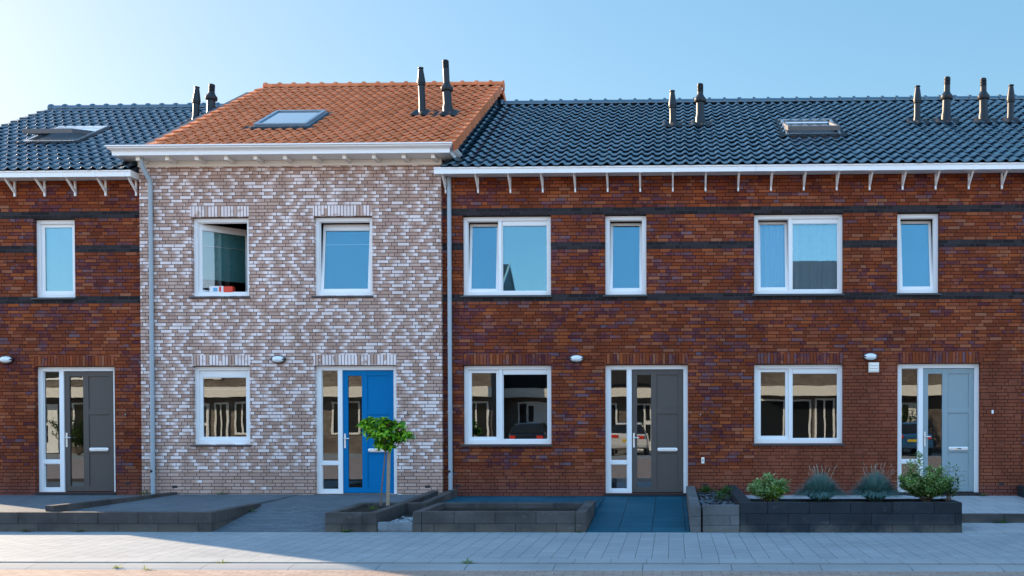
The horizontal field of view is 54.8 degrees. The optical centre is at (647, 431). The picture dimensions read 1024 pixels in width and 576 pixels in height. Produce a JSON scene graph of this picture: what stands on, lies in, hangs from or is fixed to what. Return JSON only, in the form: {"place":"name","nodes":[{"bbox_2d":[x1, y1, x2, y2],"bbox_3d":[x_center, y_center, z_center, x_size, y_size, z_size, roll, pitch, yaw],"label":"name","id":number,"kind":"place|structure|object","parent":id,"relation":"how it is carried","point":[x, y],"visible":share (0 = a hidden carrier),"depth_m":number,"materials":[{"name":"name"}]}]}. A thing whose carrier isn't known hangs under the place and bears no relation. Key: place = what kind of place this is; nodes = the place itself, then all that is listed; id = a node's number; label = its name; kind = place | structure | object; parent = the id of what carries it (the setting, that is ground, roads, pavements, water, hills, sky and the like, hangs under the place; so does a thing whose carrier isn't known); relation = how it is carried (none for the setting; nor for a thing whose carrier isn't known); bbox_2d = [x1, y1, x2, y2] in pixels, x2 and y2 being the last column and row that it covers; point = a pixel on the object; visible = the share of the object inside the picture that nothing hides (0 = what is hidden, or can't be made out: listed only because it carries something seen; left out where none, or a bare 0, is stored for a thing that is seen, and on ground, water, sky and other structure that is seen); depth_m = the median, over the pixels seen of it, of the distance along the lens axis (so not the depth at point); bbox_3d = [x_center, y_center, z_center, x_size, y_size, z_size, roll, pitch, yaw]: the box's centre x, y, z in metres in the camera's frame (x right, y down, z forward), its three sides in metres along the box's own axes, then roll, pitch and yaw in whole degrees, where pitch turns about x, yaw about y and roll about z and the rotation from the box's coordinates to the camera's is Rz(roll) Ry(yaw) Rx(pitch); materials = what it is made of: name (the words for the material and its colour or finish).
{"place":"outdoors","nodes":[
{"label":"outdoors","id":0,"kind":"place"},
{"bbox_2d":[0,495,139,511],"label":"garden path","id":1,"kind":"structure","parent":0,"point":[16,503],"depth_m":17.12,"materials":[{"name":"concrete"}]},
{"bbox_2d":[0,83,221,494],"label":"terraced house","id":2,"kind":"structure","parent":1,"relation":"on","point":[70,382],"depth_m":18.28,"materials":[{"name":"red brick"}]},
{"bbox_2d":[0,356,13,363],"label":"wall lamp","id":3,"kind":"object","parent":2,"relation":"attached to","point":[6,359],"visible":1,"depth_m":18.21,"materials":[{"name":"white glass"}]},
{"bbox_2d":[31,219,75,299],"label":"window","id":4,"kind":"structure","parent":2,"relation":"in","point":[55,237],"depth_m":18.44,"materials":[{"name":"blue glass"}]},
{"bbox_2d":[64,371,113,490],"bbox_3d":[-10.562,-0.010,18.389,0.945,2.270,0.120,0,1,1],"label":"door","id":5,"kind":"structure","parent":2,"relation":"in","point":[98,400],"depth_m":18.40,"materials":[{"name":"grey wood"}]},
{"bbox_2d":[64,494,299,511],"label":"terrace paving","id":6,"kind":"structure","parent":0,"point":[191,503],"depth_m":16.15,"materials":[{"name":"concrete"}]},
{"bbox_2d":[212,495,417,531],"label":"garden path","id":7,"kind":"structure","parent":0,"point":[301,513],"depth_m":15.49,"materials":[{"name":"concrete"}]},
{"bbox_2d":[0,532,1023,559],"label":"pavement","id":8,"kind":"structure","parent":0,"point":[594,545],"depth_m":12.73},
{"bbox_2d":[378,522,412,531],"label":"granite slab","id":9,"kind":"structure","parent":8,"relation":"on","point":[395,526],"depth_m":14.27,"materials":[{"name":"grey stone"}]},
{"bbox_2d":[686,486,700,531],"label":"retaining wall","id":10,"kind":"structure","parent":8,"relation":"on","point":[693,509],"depth_m":14.19,"materials":[{"name":"grey concrete"}]},
{"bbox_2d":[0,569,1023,575],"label":"road","id":11,"kind":"structure","parent":0,"point":[7,572],"depth_m":10.67,"materials":[{"name":"asphalt"}]},
{"bbox_2d":[0,0,1023,125],"label":"sky","id":12,"kind":"structure","parent":0,"point":[55,52],"materials":[{"name":"blue"}]},
{"bbox_2d":[444,496,689,531],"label":"blue slab path","id":13,"kind":"structure","parent":0,"point":[640,513],"depth_m":16.24,"materials":[{"name":"blue tile"}]},
{"bbox_2d":[423,489,457,505],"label":"retaining wall","id":14,"kind":"structure","parent":13,"relation":"on","point":[447,495],"depth_m":17.05,"materials":[{"name":"concrete"}]},
{"bbox_2d":[697,492,734,506],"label":"grey gravel","id":15,"kind":"structure","parent":0,"point":[708,498],"depth_m":15.77,"materials":[{"name":"grey gravel"}]},
{"bbox_2d":[698,485,713,493],"bbox_3d":[1.050,1.021,17.100,0.356,0.183,0.350,0,1,1],"label":"leafy weed","id":16,"kind":"object","parent":15,"relation":"on","point":[704,490],"visible":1,"depth_m":17.10,"materials":[{"name":"green plant"}]},
{"bbox_2d":[791,464,846,501],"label":"ornamental grass","id":17,"kind":"object","parent":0,"point":[818,488],"depth_m":14.30,"materials":[{"name":"plant"}]},
{"bbox_2d":[847,462,904,501],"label":"ornamental grass","id":18,"kind":"object","parent":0,"point":[873,487],"depth_m":14.31,"materials":[{"name":"plant"}]},
{"bbox_2d":[746,495,1023,532],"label":"entrance paving","id":19,"kind":"structure","parent":0,"point":[993,504],"depth_m":16.24,"materials":[{"name":"grey concrete"}]},
{"bbox_2d":[738,76,1023,495],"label":"terraced house","id":20,"kind":"structure","parent":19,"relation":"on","point":[888,231],"depth_m":17.90,"materials":[{"name":"red brick"}]},
{"bbox_2d":[752,214,844,295],"bbox_3d":[2.777,-3.269,18.070,1.692,1.520,0.448,0,1,1],"label":"window","id":21,"kind":"structure","parent":20,"relation":"in","point":[811,265],"depth_m":18.10,"materials":[{"name":"blue glass"}]},
{"bbox_2d":[752,364,844,445],"bbox_3d":[2.780,-0.503,18.001,1.692,1.510,0.230,0,1,1],"label":"window","id":22,"kind":"structure","parent":20,"relation":"in","point":[789,369],"depth_m":18.04,"materials":[{"name":"white paint"}]},
{"bbox_2d":[863,353,877,360],"bbox_3d":[4.089,-1.383,17.833,0.270,0.150,0.105,0,1,1],"label":"wall lamp","id":23,"kind":"object","parent":20,"relation":"attached to","point":[870,356],"visible":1,"depth_m":17.80,"materials":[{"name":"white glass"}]},
{"bbox_2d":[895,213,940,294],"bbox_3d":[4.964,-3.272,17.990,0.825,1.520,0.398,0,1,1],"label":"window","id":24,"kind":"structure","parent":20,"relation":"in","point":[917,256],"depth_m":18.07,"materials":[{"name":"blue glass"}]},
{"bbox_2d":[923,368,973,491],"bbox_3d":[5.563,-0.035,17.985,0.935,2.280,0.120,0,1,1],"label":"door","id":25,"kind":"structure","parent":20,"relation":"in","point":[957,385],"depth_m":17.99,"materials":[{"name":"grey wood"}]},
{"bbox_2d":[962,513,1023,522],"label":"entrance step","id":26,"kind":"object","parent":19,"relation":"on","point":[990,517],"visible":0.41,"depth_m":15.24,"materials":[{"name":"concrete"}]},
{"bbox_2d":[1017,485,1023,497],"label":"retaining wall","id":27,"kind":"structure","parent":19,"relation":"on","point":[1020,490],"depth_m":17.68,"materials":[{"name":"black concrete"}]},
{"bbox_3d":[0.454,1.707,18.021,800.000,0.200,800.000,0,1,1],"label":"ground","id":28,"kind":"structure","parent":0,"visible":0},
{"bbox_2d":[45,492,176,511],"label":"retaining wall","id":29,"kind":"structure","parent":28,"relation":"on","point":[73,506],"depth_m":15.66,"materials":[{"name":"concrete"}]},
{"bbox_2d":[0,503,260,531],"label":"retaining wall","id":30,"kind":"structure","parent":28,"relation":"on","point":[56,521],"depth_m":14.36,"materials":[{"name":"concrete"}]},
{"bbox_2d":[104,59,505,494],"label":"terraced house","id":31,"kind":"structure","parent":28,"relation":"on","point":[304,220],"depth_m":18.07,"materials":[{"name":"white brick"}]},
{"bbox_2d":[189,217,249,297],"bbox_3d":[-7.943,-3.248,18.453,1.135,1.508,0.877,0,1,1],"label":"window","id":32,"kind":"structure","parent":31,"relation":"in","point":[220,253],"depth_m":18.43,"materials":[{"name":"white paint"}]},
{"bbox_2d":[190,366,250,446],"bbox_3d":[-7.946,-0.483,18.169,1.135,1.506,0.230,0,1,1],"label":"window","id":33,"kind":"structure","parent":31,"relation":"in","point":[201,372],"depth_m":18.22,"materials":[{"name":"white paint"}]},
{"bbox_2d":[210,286,234,291],"bbox_3d":[-7.985,-2.672,18.247,0.430,0.117,0.123,0,1,1],"label":"carton","id":34,"kind":"object","parent":31,"relation":"in","point":[222,288],"visible":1,"depth_m":18.19,"materials":[{"name":"white cardboard"}]},
{"bbox_2d":[270,355,285,362],"bbox_3d":[-6.854,-1.348,18.007,0.270,0.150,0.105,0,1,1],"label":"wall lamp","id":35,"kind":"object","parent":31,"relation":"attached to","point":[278,359],"visible":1,"depth_m":17.98,"materials":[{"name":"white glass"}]},
{"bbox_2d":[311,217,373,296],"bbox_3d":[-5.647,-3.248,18.155,1.150,1.508,0.397,0,1,1],"label":"window","id":36,"kind":"structure","parent":31,"relation":"in","point":[344,264],"depth_m":18.25,"materials":[{"name":"blue glass"}]},
{"bbox_2d":[343,370,393,492],"bbox_3d":[-5.216,-0.003,18.155,0.955,2.289,0.120,0,1,1],"label":"door","id":37,"kind":"structure","parent":31,"relation":"in","point":[377,385],"depth_m":18.16,"materials":[{"name":"blue wood"}]},
{"bbox_2d":[325,502,427,531],"bbox_3d":[-4.168,1.361,15.105,1.109,0.392,1.693,0,1,1],"label":"planter","id":38,"kind":"object","parent":28,"relation":"on","point":[361,517],"visible":0.83,"depth_m":14.32,"materials":[{"name":"concrete"}]},
{"bbox_2d":[355,416,416,505],"bbox_3d":[-4.176,0.490,15.519,0.877,1.484,0.618,-1,1,-26],"label":"young tree","id":39,"kind":"object","parent":38,"relation":"on","point":[384,435],"visible":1,"depth_m":15.43,"materials":[{"name":"green plant"}]},
{"bbox_2d":[386,452,390,505],"bbox_3d":[-4.154,0.810,15.562,0.083,0.982,0.060,0,1,1],"label":"tree stake","id":40,"kind":"object","parent":38,"relation":"in","point":[388,481],"visible":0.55,"depth_m":15.54,"materials":[{"name":"brown wood"}]},
{"bbox_2d":[390,516,412,521],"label":"white pebbles","id":41,"kind":"object","parent":28,"relation":"on","point":[406,519],"visible":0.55,"depth_m":14.78,"materials":[{"name":"white gravel"}]},
{"bbox_2d":[413,501,595,531],"bbox_3d":[-2.150,1.352,15.168,2.543,0.400,1.919,0,1,1],"label":"planter","id":42,"kind":"object","parent":28,"relation":"on","point":[507,517],"visible":0.84,"depth_m":14.23,"materials":[{"name":"concrete"}]},
{"bbox_2d":[0,563,1023,571],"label":"kerb","id":43,"kind":"structure","parent":28,"relation":"on","point":[508,567],"depth_m":10.99,"materials":[{"name":"concrete"}]},
{"bbox_2d":[0,558,1023,564],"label":"pavement edge","id":44,"kind":"object","parent":28,"relation":"on","point":[556,561],"visible":0.25,"depth_m":11.33,"materials":[{"name":"grey concrete"}]},
{"bbox_2d":[434,83,755,495],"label":"terraced house","id":45,"kind":"structure","parent":28,"relation":"on","point":[611,242],"depth_m":18.04,"materials":[{"name":"red brick"}]},
{"bbox_2d":[460,216,551,296],"bbox_3d":[-2.621,-3.260,18.180,1.700,1.520,0.398,0,1,1],"label":"window","id":46,"kind":"structure","parent":45,"relation":"in","point":[511,257],"depth_m":18.21,"materials":[{"name":"blue glass"}]},
{"bbox_2d":[461,365,551,446],"bbox_3d":[-2.618,-0.490,18.136,1.700,1.520,0.230,0,1,1],"label":"window","id":47,"kind":"structure","parent":45,"relation":"in","point":[500,370],"depth_m":18.18,"materials":[{"name":"white paint"}]},
{"bbox_2d":[569,354,583,362],"bbox_3d":[-1.316,-1.358,17.968,0.270,0.150,0.105,0,1,1],"label":"wall lamp","id":48,"kind":"object","parent":45,"relation":"attached to","point":[576,358],"visible":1,"depth_m":17.94,"materials":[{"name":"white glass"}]},
{"bbox_2d":[603,215,646,296],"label":"window","id":49,"kind":"structure","parent":45,"relation":"in","point":[625,243],"depth_m":18.21,"materials":[{"name":"blue glass"}]},
{"bbox_2d":[632,370,682,491],"bbox_3d":[0.185,-0.017,18.120,0.955,2.290,0.120,0,1,1],"label":"door","id":50,"kind":"structure","parent":45,"relation":"in","point":[666,385],"depth_m":18.13,"materials":[{"name":"grey wood"}]},
{"bbox_2d":[696,491,733,531],"bbox_3d":[1.113,1.352,16.123,0.555,0.460,3.749,0,1,1],"label":"soil strip","id":51,"kind":"object","parent":28,"relation":"on","point":[699,499],"visible":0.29,"depth_m":15.39,"materials":[{"name":"brown soil"}]},
{"bbox_2d":[712,491,731,500],"bbox_3d":[1.222,1.047,15.799,0.324,0.169,0.323,0,1,18],"label":"leafy weed","id":52,"kind":"object","parent":51,"relation":"on","point":[722,498],"visible":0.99,"depth_m":15.78,"materials":[{"name":"green plant"}]},
{"bbox_2d":[715,485,732,496],"bbox_3d":[1.314,1.008,16.601,0.373,0.223,0.327,0,1,1],"label":"leafy weed","id":53,"kind":"object","parent":51,"relation":"on","point":[725,490],"visible":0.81,"depth_m":16.59,"materials":[{"name":"green plant"}]},
{"bbox_2d":[702,505,739,531],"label":"retaining wall","id":54,"kind":"structure","parent":28,"relation":"on","point":[721,518],"depth_m":14.14,"materials":[{"name":"grey concrete"}]},
{"bbox_2d":[726,485,961,532],"bbox_3d":[2.993,1.262,16.012,3.204,0.537,3.869,0,1,1],"label":"planter","id":55,"kind":"object","parent":28,"relation":"on","point":[941,515],"visible":0.75,"depth_m":14.08,"materials":[{"name":"black concrete"}]},
{"bbox_2d":[746,472,791,501],"bbox_3d":[1.802,0.827,14.515,0.723,0.473,0.626,0,1,1],"label":"variegated shrub","id":56,"kind":"object","parent":55,"relation":"on","point":[761,489],"visible":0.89,"depth_m":14.40,"materials":[{"name":"green plant"}]},
{"bbox_2d":[766,484,786,501],"bbox_3d":[1.911,0.918,14.333,0.382,0.293,0.344,-1,1,-43],"label":"leafy weed","id":57,"kind":"object","parent":55,"relation":"on","point":[774,497],"visible":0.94,"depth_m":14.31,"materials":[{"name":"green plant"}]},
{"bbox_2d":[894,451,957,501],"bbox_3d":[4.144,0.668,14.497,0.976,0.782,0.783,0,1,1],"label":"variegated shrub","id":58,"kind":"object","parent":55,"relation":"on","point":[921,487],"visible":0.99,"depth_m":14.37,"materials":[{"name":"green plant"}]},
{"bbox_2d":[941,462,965,501],"bbox_3d":[4.481,0.748,14.334,0.429,0.622,0.314,0,1,25],"label":"leafy weed","id":59,"kind":"object","parent":55,"relation":"on","point":[951,491],"visible":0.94,"depth_m":14.34,"materials":[{"name":"green plant"}]},
{"bbox_2d":[953,77,1023,484],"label":"terraced house","id":60,"kind":"structure","parent":28,"relation":"on","point":[1001,115],"depth_m":20.07,"materials":[{"name":"red brick"}]},
{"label":"gravel bed","id":61,"kind":"structure","parent":0,"visible":0},
{"bbox_2d":[402,491,437,501],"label":"retaining wall","id":62,"kind":"structure","parent":61,"relation":"on","point":[424,496],"depth_m":17.02,"materials":[{"name":"concrete"}]}
]}

